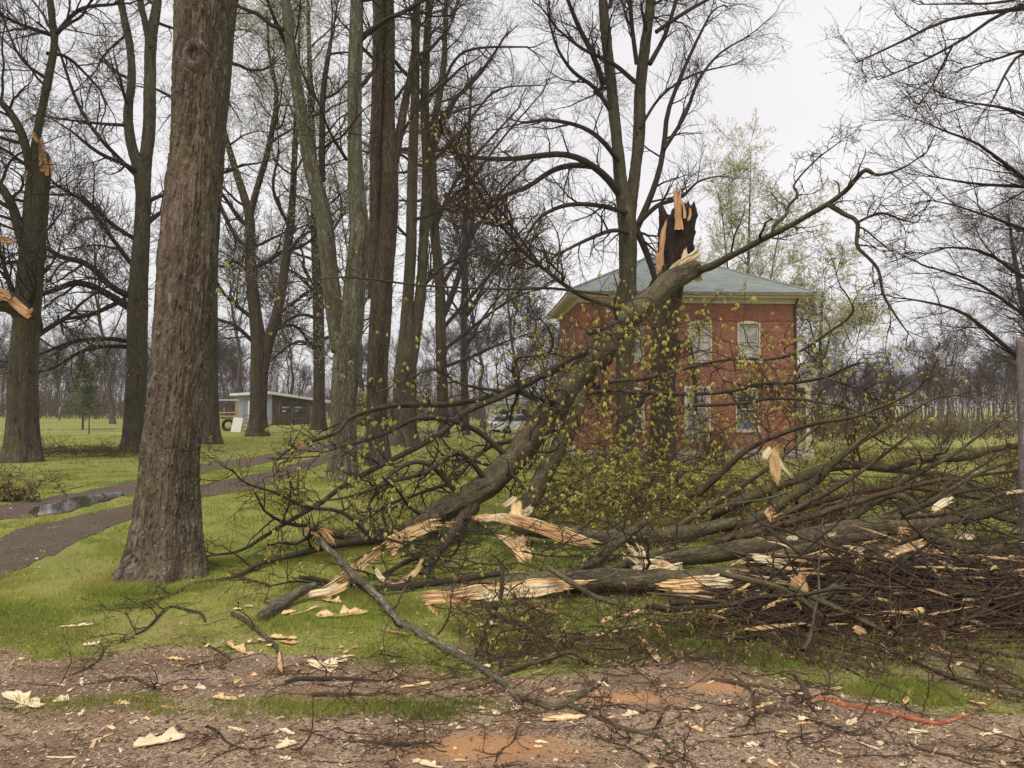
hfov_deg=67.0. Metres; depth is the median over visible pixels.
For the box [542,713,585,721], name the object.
wood chip
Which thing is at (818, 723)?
fallen branch
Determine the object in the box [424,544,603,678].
brush pile
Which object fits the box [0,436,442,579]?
driveway
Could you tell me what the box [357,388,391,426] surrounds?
shrub
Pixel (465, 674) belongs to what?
twigs
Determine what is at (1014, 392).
bare tree
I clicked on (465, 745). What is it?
bare soil
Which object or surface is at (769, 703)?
wood chip
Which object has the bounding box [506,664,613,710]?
fallen branch
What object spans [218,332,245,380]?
bare tree
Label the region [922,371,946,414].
bare tree
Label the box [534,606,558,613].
wood chip
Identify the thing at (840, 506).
fallen branch
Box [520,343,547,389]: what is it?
bare tree
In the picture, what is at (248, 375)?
bare tree
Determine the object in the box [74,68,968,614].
snapped tree
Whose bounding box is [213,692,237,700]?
wood chip
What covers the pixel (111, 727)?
wood chip
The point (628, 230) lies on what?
maple tree
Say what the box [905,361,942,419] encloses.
bare tree
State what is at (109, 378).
bare tree
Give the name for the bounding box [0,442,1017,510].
rank grass
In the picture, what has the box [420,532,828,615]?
fallen log
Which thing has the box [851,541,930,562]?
fallen branch
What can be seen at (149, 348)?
bare tree
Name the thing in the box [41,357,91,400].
bare tree
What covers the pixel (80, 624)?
wood chip
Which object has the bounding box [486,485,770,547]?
fallen log
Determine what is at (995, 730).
wood chip
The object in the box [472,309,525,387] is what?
bare tree
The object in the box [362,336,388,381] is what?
bare tree
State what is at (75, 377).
bare tree
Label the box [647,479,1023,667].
brush pile
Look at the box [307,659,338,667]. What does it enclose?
wood chip
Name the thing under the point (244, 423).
ladder
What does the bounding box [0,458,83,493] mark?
weeds
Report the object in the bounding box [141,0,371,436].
maple tree
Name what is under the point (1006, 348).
bare tree
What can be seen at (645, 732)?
fallen branch
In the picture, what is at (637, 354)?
window
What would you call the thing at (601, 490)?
shrub
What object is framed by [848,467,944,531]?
fallen branch
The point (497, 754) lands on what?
fallen branch
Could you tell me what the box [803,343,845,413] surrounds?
bare tree
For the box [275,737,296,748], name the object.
wood chip
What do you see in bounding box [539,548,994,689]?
brush pile
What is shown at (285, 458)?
fallen branch
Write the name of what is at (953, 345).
bare tree
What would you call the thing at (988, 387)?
bare tree
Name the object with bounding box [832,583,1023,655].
fallen branch
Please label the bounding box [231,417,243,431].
board
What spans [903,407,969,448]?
shrub
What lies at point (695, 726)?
wood chip
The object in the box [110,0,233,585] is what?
maple tree
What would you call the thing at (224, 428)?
tire
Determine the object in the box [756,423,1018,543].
fallen branch
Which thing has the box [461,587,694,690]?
fallen branch
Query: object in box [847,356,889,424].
bare tree
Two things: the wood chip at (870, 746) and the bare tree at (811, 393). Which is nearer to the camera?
the wood chip at (870, 746)
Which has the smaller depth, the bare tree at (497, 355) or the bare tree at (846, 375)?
the bare tree at (497, 355)
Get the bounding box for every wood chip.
[1,690,44,707]
[46,756,75,758]
[53,694,70,701]
[61,622,92,626]
[82,640,99,645]
[90,733,113,741]
[106,723,115,729]
[113,699,130,704]
[133,726,184,746]
[166,656,184,659]
[173,684,188,689]
[195,685,205,689]
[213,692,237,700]
[227,641,246,653]
[227,726,247,731]
[270,633,296,638]
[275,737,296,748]
[279,640,295,643]
[279,727,294,734]
[279,755,290,759]
[281,609,295,613]
[290,605,319,614]
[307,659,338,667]
[308,663,334,672]
[316,604,367,616]
[321,594,341,602]
[329,655,347,662]
[379,628,406,633]
[400,681,430,687]
[412,758,442,767]
[454,759,467,761]
[477,620,497,626]
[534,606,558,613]
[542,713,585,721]
[622,709,638,716]
[646,647,660,661]
[656,739,675,742]
[683,704,702,711]
[690,725,702,731]
[744,741,758,747]
[756,701,775,707]
[766,758,777,765]
[775,730,787,735]
[798,714,808,720]
[798,720,820,724]
[827,749,842,754]
[846,717,860,724]
[859,741,878,749]
[902,688,914,703]
[906,727,928,733]
[984,728,1002,735]
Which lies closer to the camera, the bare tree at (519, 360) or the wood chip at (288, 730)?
the wood chip at (288, 730)
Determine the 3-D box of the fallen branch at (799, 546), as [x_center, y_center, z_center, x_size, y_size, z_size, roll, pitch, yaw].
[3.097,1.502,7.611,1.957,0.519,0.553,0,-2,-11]
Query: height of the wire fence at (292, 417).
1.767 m
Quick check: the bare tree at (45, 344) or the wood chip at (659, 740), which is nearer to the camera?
the wood chip at (659, 740)
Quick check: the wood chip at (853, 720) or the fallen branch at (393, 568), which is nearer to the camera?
the wood chip at (853, 720)
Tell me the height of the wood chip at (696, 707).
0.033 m
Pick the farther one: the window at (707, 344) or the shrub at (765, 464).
the window at (707, 344)
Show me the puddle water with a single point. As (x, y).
(70, 504)
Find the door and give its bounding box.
[688,395,705,442]
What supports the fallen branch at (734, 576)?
on the ground at (64, 426)
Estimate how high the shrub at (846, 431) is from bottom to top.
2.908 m
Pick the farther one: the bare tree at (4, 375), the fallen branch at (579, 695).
the bare tree at (4, 375)
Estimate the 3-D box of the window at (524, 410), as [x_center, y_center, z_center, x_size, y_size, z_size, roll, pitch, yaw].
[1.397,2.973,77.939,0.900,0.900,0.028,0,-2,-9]
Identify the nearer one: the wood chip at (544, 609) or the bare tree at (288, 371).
the wood chip at (544, 609)
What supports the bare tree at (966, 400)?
on the ground at (64, 426)
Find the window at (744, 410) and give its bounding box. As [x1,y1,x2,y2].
[736,381,760,431]
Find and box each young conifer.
[63,350,107,429]
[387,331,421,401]
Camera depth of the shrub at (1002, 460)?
21.11 m
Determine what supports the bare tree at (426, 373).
on the ground at (64, 426)
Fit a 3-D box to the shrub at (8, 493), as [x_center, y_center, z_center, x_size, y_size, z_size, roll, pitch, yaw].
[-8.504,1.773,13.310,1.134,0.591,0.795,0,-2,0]
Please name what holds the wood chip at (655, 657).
on the ground at (64, 426)
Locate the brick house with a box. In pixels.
[547,257,817,462]
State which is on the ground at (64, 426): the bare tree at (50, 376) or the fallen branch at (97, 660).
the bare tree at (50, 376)
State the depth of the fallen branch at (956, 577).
6.35 m
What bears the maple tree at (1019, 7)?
on the ground at (64, 426)
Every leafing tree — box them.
[694,108,852,321]
[778,231,896,441]
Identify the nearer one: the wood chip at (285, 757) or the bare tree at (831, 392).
the wood chip at (285, 757)
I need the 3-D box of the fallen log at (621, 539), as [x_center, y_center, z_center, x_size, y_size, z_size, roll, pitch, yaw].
[1.003,1.614,8.091,0.466,0.592,2.280,-2,-2,44]
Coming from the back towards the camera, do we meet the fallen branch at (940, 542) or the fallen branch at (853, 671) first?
the fallen branch at (940, 542)
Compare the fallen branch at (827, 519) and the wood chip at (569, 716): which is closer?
the wood chip at (569, 716)
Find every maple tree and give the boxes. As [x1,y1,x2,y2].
[0,0,258,451]
[97,0,318,444]
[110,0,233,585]
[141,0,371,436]
[160,0,505,481]
[227,0,409,429]
[293,0,540,465]
[315,0,557,446]
[402,0,794,472]
[811,0,1023,149]
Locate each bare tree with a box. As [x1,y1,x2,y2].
[0,312,11,415]
[0,352,8,410]
[0,359,7,385]
[20,176,158,423]
[39,320,91,410]
[39,335,53,384]
[39,338,74,405]
[39,345,66,413]
[39,357,60,398]
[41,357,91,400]
[58,322,107,417]
[61,375,79,414]
[62,357,84,399]
[80,335,116,413]
[88,350,120,413]
[89,327,126,392]
[97,364,124,402]
[98,360,125,402]
[102,320,151,387]
[116,349,124,389]
[117,335,150,385]
[147,327,151,389]
[151,186,299,417]
[218,312,250,418]
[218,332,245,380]
[218,339,249,387]
[218,341,242,396]
[219,334,244,398]
[220,247,312,394]
[224,358,247,390]
[228,361,249,398]
[235,362,249,391]
[250,309,303,393]
[268,337,287,390]
[269,122,406,424]
[293,320,333,381]
[293,361,312,397]
[358,337,367,388]
[362,328,420,385]
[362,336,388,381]
[364,0,578,437]
[392,45,540,434]
[416,365,434,398]
[417,185,547,429]
[417,349,436,415]
[420,314,460,389]
[446,301,501,391]
[447,328,486,415]
[468,206,566,413]
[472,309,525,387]
[483,283,559,397]
[501,344,539,383]
[520,322,559,381]
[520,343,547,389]
[539,319,559,388]
[798,360,827,423]
[798,382,816,411]
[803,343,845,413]
[811,323,860,413]
[811,370,840,416]
[816,368,843,416]
[822,375,856,416]
[833,356,862,406]
[834,6,1023,442]
[842,365,874,407]
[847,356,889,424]
[848,385,866,412]
[863,364,881,422]
[864,332,922,414]
[873,361,907,426]
[877,371,917,404]
[886,370,921,410]
[898,362,927,414]
[903,333,956,421]
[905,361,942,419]
[906,355,946,421]
[913,295,992,424]
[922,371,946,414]
[923,111,1023,409]
[926,330,978,425]
[936,371,963,420]
[957,383,975,418]
[960,381,988,421]
[964,364,988,414]
[965,349,1016,418]
[972,363,1001,420]
[978,333,1020,424]
[983,371,1015,419]
[986,365,1016,421]
[994,340,1015,418]
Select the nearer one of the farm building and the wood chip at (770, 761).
the wood chip at (770, 761)
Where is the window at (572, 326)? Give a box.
[569,320,573,365]
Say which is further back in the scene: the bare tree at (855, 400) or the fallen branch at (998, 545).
the bare tree at (855, 400)
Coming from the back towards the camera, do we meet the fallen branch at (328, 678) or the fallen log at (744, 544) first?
the fallen log at (744, 544)
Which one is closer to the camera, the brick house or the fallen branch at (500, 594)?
the fallen branch at (500, 594)
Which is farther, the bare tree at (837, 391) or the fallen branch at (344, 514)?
the bare tree at (837, 391)
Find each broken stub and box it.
[762,446,793,521]
[789,573,839,612]
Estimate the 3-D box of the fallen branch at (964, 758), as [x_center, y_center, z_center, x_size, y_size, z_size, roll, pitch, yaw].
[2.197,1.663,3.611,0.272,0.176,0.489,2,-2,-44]
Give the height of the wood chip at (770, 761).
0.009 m
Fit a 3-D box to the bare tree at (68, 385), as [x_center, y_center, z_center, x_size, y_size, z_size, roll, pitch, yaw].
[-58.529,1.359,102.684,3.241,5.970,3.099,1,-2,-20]
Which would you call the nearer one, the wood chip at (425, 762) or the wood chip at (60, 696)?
the wood chip at (425, 762)
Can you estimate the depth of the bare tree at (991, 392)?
71.55 m
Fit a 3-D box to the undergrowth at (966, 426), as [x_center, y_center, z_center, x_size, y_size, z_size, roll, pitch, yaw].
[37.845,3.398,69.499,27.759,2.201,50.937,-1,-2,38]
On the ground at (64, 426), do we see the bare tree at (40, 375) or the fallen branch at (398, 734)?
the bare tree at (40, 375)
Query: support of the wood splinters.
on the ground at (64, 426)
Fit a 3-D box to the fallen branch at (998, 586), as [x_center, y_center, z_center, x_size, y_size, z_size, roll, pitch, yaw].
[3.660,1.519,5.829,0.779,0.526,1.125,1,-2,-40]
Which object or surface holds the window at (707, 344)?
in the brick house
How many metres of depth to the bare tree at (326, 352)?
108.08 m
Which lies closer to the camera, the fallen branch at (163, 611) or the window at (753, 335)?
the fallen branch at (163, 611)
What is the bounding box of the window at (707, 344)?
[688,315,712,362]
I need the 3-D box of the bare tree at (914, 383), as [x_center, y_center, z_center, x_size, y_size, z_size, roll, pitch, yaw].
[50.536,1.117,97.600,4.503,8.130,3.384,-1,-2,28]
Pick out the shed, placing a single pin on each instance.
(277, 410)
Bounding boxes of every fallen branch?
[17,623,164,689]
[68,634,118,675]
[103,585,210,642]
[177,724,267,765]
[192,641,262,668]
[200,428,368,543]
[218,524,427,604]
[230,593,313,677]
[263,456,319,463]
[284,644,418,685]
[298,545,526,592]
[312,666,406,705]
[317,536,567,720]
[326,708,425,767]
[342,725,444,756]
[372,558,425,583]
[381,684,463,748]
[438,561,525,671]
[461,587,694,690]
[474,722,535,767]
[480,580,678,656]
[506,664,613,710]
[545,563,646,621]
[567,675,701,767]
[577,636,673,694]
[596,590,659,623]
[669,393,870,532]
[696,343,978,495]
[698,562,864,673]
[710,655,851,705]
[713,381,925,544]
[719,570,946,680]
[721,672,779,735]
[726,580,830,666]
[735,442,1018,547]
[744,511,928,566]
[746,543,1013,597]
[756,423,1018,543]
[759,671,841,714]
[787,546,1023,634]
[788,584,1023,703]
[790,455,1018,524]
[804,713,883,748]
[831,660,937,719]
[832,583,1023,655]
[835,449,1022,548]
[838,495,1022,563]
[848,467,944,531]
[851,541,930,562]
[852,401,1016,512]
[853,519,1023,575]
[853,553,1023,664]
[861,566,952,626]
[877,432,1020,543]
[889,417,1017,486]
[892,551,1023,591]
[893,527,1023,567]
[895,637,1023,704]
[898,511,1023,620]
[900,440,1023,539]
[911,554,1011,581]
[913,552,1023,622]
[917,723,1023,767]
[935,478,1018,540]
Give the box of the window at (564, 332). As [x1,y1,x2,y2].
[563,327,565,355]
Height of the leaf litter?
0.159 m
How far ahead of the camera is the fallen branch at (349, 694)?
4.39 m
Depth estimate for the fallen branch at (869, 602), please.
5.89 m
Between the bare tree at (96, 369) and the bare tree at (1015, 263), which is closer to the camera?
the bare tree at (1015, 263)
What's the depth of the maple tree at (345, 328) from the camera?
16.89 m
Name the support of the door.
in the brick house
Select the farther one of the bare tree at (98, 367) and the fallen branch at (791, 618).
the bare tree at (98, 367)
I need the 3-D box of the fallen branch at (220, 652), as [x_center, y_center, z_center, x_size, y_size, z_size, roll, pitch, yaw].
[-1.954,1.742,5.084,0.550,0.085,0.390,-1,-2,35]
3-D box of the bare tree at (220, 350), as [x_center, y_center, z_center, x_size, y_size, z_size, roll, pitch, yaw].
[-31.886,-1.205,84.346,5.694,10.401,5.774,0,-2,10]
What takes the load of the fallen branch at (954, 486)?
on the ground at (64, 426)
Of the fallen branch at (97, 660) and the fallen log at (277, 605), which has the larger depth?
the fallen log at (277, 605)
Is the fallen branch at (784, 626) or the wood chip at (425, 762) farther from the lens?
the fallen branch at (784, 626)
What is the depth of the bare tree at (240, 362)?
72.21 m
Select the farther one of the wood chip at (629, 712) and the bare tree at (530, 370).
the bare tree at (530, 370)
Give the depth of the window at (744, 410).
33.85 m
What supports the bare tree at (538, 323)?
on the ground at (64, 426)
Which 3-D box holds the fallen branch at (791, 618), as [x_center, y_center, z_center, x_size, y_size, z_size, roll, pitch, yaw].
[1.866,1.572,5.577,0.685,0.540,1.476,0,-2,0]
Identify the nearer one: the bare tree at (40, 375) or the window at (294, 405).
the window at (294, 405)
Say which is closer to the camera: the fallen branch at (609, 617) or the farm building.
the fallen branch at (609, 617)
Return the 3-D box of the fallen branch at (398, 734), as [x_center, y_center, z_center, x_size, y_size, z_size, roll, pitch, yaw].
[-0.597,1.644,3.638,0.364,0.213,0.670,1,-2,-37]
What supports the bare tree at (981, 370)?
on the ground at (64, 426)
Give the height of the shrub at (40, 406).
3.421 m
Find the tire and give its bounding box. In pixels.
[221,419,232,430]
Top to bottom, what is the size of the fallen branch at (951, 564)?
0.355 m
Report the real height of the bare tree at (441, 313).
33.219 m
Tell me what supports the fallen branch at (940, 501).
on the fallen log at (744, 544)
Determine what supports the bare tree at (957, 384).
on the ground at (64, 426)
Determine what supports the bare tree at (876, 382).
on the ground at (64, 426)
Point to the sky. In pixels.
(795, 97)
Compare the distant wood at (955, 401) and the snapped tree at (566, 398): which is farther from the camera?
the distant wood at (955, 401)
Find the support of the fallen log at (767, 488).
on the ground at (64, 426)
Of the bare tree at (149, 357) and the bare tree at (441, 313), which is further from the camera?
the bare tree at (149, 357)
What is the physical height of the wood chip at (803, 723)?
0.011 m
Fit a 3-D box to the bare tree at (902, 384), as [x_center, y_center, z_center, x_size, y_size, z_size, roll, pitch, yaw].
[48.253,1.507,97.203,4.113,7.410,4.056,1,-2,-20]
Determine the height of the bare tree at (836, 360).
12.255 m
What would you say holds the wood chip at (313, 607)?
on the ground at (64, 426)
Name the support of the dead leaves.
on the ground at (64, 426)
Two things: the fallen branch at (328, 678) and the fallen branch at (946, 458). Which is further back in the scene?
the fallen branch at (946, 458)
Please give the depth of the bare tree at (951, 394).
84.79 m
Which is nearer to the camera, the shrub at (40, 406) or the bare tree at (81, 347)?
the shrub at (40, 406)
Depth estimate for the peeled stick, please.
4.10 m
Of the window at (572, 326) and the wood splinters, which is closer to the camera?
the wood splinters
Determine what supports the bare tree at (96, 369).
on the ground at (64, 426)
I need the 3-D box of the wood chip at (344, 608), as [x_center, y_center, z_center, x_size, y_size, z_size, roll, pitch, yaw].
[-1.331,1.782,6.067,0.403,0.067,0.158,1,-2,-20]
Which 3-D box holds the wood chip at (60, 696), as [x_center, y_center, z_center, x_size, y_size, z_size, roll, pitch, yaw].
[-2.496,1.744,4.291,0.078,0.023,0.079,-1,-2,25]
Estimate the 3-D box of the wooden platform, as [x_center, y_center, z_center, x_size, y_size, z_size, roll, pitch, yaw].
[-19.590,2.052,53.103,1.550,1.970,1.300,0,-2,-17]
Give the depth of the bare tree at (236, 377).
116.78 m
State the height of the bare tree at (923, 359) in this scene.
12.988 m
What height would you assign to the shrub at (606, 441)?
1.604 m
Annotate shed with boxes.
[230,391,330,424]
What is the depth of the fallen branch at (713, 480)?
8.92 m
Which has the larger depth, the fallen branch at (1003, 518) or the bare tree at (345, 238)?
the bare tree at (345, 238)
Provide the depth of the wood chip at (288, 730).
3.90 m
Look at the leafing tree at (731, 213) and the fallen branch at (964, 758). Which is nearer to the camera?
the fallen branch at (964, 758)
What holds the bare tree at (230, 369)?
on the ground at (64, 426)
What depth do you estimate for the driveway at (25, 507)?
14.96 m
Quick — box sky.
[0,0,1023,406]
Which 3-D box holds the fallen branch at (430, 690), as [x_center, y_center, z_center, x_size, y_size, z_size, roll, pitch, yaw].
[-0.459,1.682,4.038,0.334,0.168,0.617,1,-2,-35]
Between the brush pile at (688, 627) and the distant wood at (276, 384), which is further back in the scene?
the distant wood at (276, 384)
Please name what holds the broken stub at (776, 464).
on the brush pile at (883, 505)
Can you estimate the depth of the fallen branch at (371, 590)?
5.56 m
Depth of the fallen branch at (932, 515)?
8.06 m
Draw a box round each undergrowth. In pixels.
[0,382,531,420]
[798,409,1017,439]
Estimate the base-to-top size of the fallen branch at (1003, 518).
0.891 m
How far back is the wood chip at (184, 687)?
4.47 m
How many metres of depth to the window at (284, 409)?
60.67 m
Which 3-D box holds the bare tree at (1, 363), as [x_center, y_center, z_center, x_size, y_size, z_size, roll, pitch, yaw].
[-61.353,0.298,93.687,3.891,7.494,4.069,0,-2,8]
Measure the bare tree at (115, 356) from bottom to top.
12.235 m
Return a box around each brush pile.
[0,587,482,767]
[260,616,1023,767]
[346,466,730,601]
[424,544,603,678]
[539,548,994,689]
[643,419,1023,565]
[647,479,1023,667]
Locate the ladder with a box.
[241,414,248,430]
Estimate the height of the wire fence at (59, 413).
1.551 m
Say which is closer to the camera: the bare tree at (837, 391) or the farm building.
the farm building
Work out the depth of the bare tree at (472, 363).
92.39 m
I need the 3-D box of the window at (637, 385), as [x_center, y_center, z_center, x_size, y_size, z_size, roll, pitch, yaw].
[5.222,0.995,33.530,1.100,2.220,0.230,0,-2,-3]
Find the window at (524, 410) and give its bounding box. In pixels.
[521,409,529,417]
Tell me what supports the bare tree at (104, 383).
on the ground at (64, 426)
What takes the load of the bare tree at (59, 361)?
on the ground at (64, 426)
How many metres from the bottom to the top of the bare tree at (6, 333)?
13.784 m
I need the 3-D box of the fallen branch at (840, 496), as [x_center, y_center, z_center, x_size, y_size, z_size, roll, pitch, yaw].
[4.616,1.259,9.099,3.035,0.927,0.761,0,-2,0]
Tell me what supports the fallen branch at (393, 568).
on the ground at (64, 426)
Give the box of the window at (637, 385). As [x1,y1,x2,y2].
[634,382,644,431]
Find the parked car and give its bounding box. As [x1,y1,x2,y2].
[487,414,526,433]
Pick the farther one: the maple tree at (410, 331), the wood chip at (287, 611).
the maple tree at (410, 331)
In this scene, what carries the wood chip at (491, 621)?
on the ground at (64, 426)
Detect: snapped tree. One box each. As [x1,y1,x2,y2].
[0,0,172,462]
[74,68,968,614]
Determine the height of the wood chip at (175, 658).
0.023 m
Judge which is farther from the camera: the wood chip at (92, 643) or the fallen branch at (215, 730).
the wood chip at (92, 643)
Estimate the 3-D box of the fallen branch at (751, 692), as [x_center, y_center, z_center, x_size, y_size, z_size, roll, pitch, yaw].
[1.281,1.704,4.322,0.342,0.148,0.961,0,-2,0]
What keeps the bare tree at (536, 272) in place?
on the ground at (64, 426)
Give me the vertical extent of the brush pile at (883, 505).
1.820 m
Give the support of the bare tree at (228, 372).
on the ground at (64, 426)
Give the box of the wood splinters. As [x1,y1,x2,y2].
[675,526,1023,635]
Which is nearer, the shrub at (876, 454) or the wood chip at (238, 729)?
the wood chip at (238, 729)
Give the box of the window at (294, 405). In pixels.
[293,404,302,412]
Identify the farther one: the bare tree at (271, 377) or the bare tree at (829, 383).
the bare tree at (271, 377)
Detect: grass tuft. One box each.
[0,624,975,723]
[66,559,243,596]
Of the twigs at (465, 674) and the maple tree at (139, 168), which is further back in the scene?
the maple tree at (139, 168)
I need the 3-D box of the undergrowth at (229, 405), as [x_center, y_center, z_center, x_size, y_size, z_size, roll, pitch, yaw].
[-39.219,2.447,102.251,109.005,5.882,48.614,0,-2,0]
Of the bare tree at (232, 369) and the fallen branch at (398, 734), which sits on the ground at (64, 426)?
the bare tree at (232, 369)
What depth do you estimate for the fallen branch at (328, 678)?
4.62 m
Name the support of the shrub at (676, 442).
on the ground at (64, 426)
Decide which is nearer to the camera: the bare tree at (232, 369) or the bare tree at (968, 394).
the bare tree at (968, 394)
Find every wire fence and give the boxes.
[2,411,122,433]
[42,406,224,420]
[291,408,363,422]
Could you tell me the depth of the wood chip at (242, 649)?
5.21 m
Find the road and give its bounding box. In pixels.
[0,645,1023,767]
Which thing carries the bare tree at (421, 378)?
on the ground at (64, 426)
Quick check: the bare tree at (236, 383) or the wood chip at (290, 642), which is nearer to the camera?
the wood chip at (290, 642)
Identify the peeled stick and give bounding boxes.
[809,670,1018,725]
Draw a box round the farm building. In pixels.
[483,391,559,428]
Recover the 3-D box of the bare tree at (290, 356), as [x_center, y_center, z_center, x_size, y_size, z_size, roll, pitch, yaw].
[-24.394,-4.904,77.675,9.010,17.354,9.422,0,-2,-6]
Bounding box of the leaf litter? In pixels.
[0,462,1023,767]
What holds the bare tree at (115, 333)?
on the ground at (64, 426)
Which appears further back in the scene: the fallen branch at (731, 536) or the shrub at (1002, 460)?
the shrub at (1002, 460)
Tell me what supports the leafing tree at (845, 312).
on the ground at (64, 426)
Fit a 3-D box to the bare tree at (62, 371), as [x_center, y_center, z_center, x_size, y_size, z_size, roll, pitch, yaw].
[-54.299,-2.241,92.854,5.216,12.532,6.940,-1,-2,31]
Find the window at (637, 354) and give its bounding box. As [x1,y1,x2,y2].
[634,324,643,361]
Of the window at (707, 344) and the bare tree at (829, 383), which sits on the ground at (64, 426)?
the bare tree at (829, 383)
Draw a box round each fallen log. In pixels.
[257,581,348,620]
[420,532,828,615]
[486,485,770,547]
[568,508,673,569]
[609,519,698,568]
[627,502,1018,569]
[688,398,1018,528]
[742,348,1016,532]
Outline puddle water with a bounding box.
[28,492,122,515]
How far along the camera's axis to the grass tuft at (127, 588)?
6.85 m
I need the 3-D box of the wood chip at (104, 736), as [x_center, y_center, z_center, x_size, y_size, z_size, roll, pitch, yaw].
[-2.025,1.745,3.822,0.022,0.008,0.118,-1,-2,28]
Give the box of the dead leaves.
[41,429,140,458]
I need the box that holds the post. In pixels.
[1016,337,1023,560]
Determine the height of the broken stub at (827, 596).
0.319 m
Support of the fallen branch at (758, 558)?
on the brush pile at (988, 611)
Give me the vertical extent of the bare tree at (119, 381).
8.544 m
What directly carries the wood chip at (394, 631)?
on the ground at (64, 426)
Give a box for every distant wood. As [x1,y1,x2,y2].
[0,360,556,411]
[798,370,1017,418]
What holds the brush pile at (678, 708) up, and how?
on the ground at (64, 426)
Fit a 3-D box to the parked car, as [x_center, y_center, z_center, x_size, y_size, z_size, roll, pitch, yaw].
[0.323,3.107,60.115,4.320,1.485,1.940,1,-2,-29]
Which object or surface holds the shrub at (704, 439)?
on the ground at (64, 426)
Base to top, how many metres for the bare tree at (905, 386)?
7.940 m
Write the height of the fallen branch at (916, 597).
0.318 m
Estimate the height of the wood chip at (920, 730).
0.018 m
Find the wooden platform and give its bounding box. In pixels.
[219,399,238,419]
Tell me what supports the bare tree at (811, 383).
on the ground at (64, 426)
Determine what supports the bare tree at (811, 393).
on the ground at (64, 426)
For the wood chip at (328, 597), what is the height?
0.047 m
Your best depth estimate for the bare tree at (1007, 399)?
101.74 m
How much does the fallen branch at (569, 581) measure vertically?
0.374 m
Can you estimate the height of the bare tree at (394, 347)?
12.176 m
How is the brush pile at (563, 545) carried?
on the ground at (64, 426)
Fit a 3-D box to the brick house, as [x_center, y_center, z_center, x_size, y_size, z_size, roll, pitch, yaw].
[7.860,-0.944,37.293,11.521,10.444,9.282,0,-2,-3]
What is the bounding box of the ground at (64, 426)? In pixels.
[0,406,1023,716]
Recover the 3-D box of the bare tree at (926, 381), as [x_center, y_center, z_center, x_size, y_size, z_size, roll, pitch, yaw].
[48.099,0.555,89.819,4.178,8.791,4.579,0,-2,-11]
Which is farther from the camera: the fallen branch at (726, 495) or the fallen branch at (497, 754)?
the fallen branch at (726, 495)
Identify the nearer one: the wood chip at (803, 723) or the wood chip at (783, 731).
the wood chip at (783, 731)
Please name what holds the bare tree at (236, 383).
on the ground at (64, 426)
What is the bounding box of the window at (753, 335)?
[737,315,761,362]
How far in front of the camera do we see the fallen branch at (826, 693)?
4.47 m
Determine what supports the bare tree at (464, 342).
on the ground at (64, 426)
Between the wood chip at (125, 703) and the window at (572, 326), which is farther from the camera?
the window at (572, 326)
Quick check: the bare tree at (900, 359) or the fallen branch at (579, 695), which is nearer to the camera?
the fallen branch at (579, 695)
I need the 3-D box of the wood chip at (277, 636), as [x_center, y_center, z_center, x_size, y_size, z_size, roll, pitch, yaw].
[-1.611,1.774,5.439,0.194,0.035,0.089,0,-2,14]
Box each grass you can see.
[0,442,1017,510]
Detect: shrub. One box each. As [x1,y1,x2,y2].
[0,471,47,501]
[39,389,57,418]
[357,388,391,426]
[506,409,804,543]
[582,427,611,461]
[636,422,705,457]
[686,410,748,464]
[746,456,797,474]
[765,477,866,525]
[826,403,888,446]
[852,440,904,461]
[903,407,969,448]
[987,428,1017,479]
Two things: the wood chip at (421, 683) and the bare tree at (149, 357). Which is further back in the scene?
the bare tree at (149, 357)
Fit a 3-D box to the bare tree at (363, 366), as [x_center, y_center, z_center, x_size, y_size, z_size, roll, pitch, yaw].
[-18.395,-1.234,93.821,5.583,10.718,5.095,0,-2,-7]
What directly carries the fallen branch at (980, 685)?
on the ground at (64, 426)
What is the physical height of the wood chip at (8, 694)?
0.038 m
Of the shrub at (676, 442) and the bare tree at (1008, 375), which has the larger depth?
the bare tree at (1008, 375)
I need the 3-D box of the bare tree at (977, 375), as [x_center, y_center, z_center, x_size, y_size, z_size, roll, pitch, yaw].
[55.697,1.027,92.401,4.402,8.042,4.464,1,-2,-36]
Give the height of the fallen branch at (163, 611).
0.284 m
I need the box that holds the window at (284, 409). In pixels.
[280,404,289,412]
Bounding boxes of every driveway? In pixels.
[0,430,436,518]
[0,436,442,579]
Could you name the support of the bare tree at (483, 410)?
on the ground at (64, 426)

